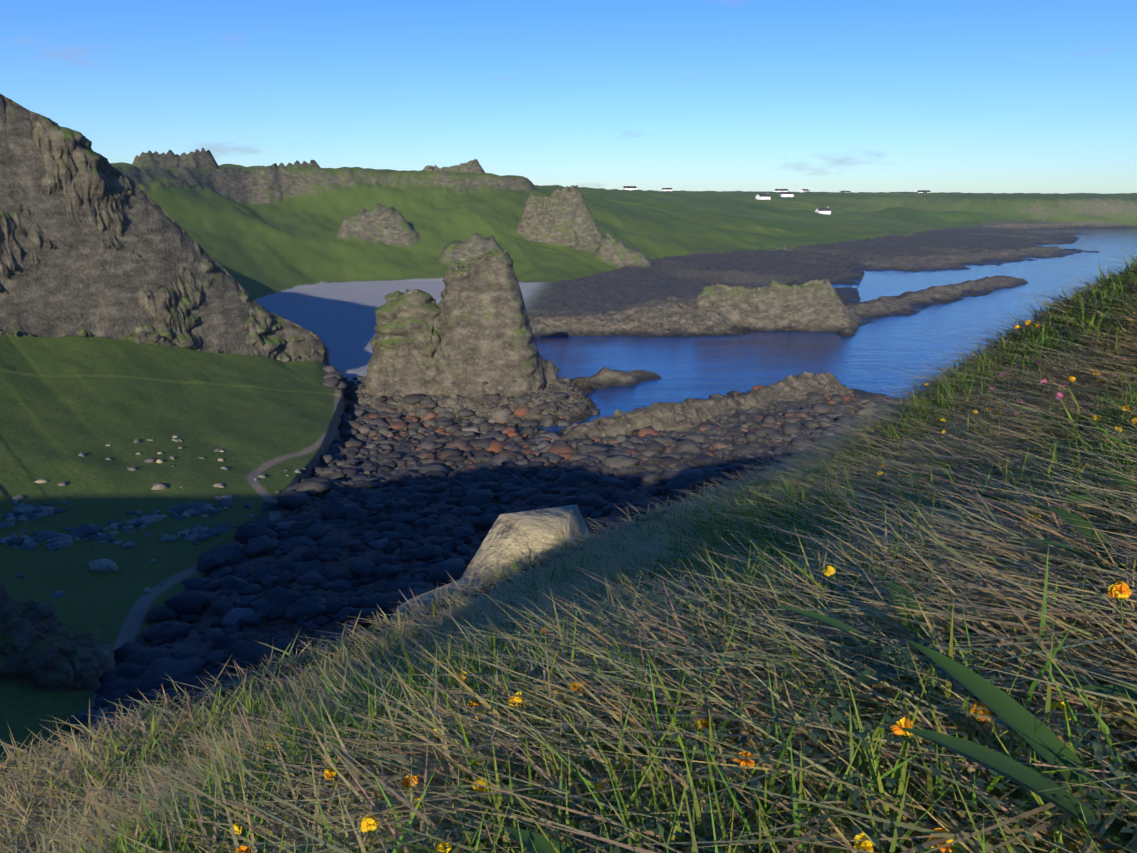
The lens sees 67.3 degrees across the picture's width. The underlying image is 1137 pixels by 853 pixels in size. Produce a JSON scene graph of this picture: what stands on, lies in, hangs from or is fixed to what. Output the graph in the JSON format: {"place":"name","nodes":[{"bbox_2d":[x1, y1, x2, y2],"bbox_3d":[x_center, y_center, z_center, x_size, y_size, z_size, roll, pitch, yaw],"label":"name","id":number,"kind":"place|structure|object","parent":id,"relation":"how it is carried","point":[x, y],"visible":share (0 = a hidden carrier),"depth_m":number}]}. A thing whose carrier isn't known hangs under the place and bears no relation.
{"place":"outdoors","nodes":[
{"label":"outdoors","id":0,"kind":"place"},
{"bbox_2d":[0,96,1136,852],"bbox_3d":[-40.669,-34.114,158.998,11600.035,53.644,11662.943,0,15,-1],"label":"terrain","id":1,"kind":"structure","parent":0,"point":[330,256],"depth_m":119.97},
{"bbox_2d":[0,583,115,701],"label":"bush","id":2,"kind":"object","parent":1,"relation":"on","point":[73,660],"visible":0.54,"depth_m":41.43},
{"bbox_2d":[0,435,304,597],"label":"slope stones","id":3,"kind":"object","parent":1,"relation":"on","point":[21,511],"visible":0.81,"depth_m":61.81},
{"bbox_2d":[0,94,444,411],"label":"rocky cliff","id":4,"kind":"structure","parent":1,"relation":"on","point":[78,169],"depth_m":104.25},
{"bbox_2d":[402,159,482,172],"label":"rock outcrop","id":5,"kind":"object","parent":1,"relation":"on","point":[464,167],"visible":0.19,"depth_m":401.75},
{"bbox_2d":[314,249,602,427],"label":"sea stack","id":6,"kind":"object","parent":1,"relation":"on","point":[520,360],"visible":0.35,"depth_m":119.73},
{"bbox_2d":[66,366,881,742],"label":"cove boulders","id":7,"kind":"object","parent":1,"relation":"on","point":[136,670],"visible":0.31,"depth_m":74.43},
{"bbox_2d":[393,504,591,621],"bbox_3d":[-0.408,1.622,5.989,1.640,2.259,2.172,0,15,-1],"label":"rim rock","id":8,"kind":"object","parent":1,"relation":"on","point":[516,531],"visible":0.02,"depth_m":5.50},
{"bbox_2d":[500,185,616,255],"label":"rock outcrop","id":9,"kind":"object","parent":1,"relation":"on","point":[540,216],"visible":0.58,"depth_m":315.65},
{"bbox_2d":[0,243,1136,852],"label":"grass","id":10,"kind":"structure","parent":1,"relation":"on","point":[140,787],"depth_m":1.04},
{"bbox_2d":[174,318,1136,852],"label":"wildflowers","id":11,"kind":"object","parent":10,"relation":"on","point":[1046,742],"visible":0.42,"depth_m":0.62},
{"bbox_2d":[526,279,853,335],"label":"rock outcrop","id":12,"kind":"object","parent":1,"relation":"on","point":[742,312],"visible":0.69,"depth_m":200.46},
{"bbox_2d":[529,371,891,449],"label":"rock ridge","id":13,"kind":"structure","parent":1,"relation":"on","point":[771,393],"depth_m":116.54},
{"bbox_2d":[623,185,930,214],"bbox_3d":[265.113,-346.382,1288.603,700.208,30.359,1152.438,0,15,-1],"label":"houses","id":14,"kind":"structure","parent":1,"relation":"on","point":[786,193],"depth_m":965.29},
{"bbox_2d":[0,0,1136,193],"label":"sky","id":15,"kind":"structure","parent":0,"point":[963,96]},
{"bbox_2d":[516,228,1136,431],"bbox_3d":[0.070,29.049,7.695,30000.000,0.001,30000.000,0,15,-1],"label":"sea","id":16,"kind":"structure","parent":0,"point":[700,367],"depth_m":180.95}
]}

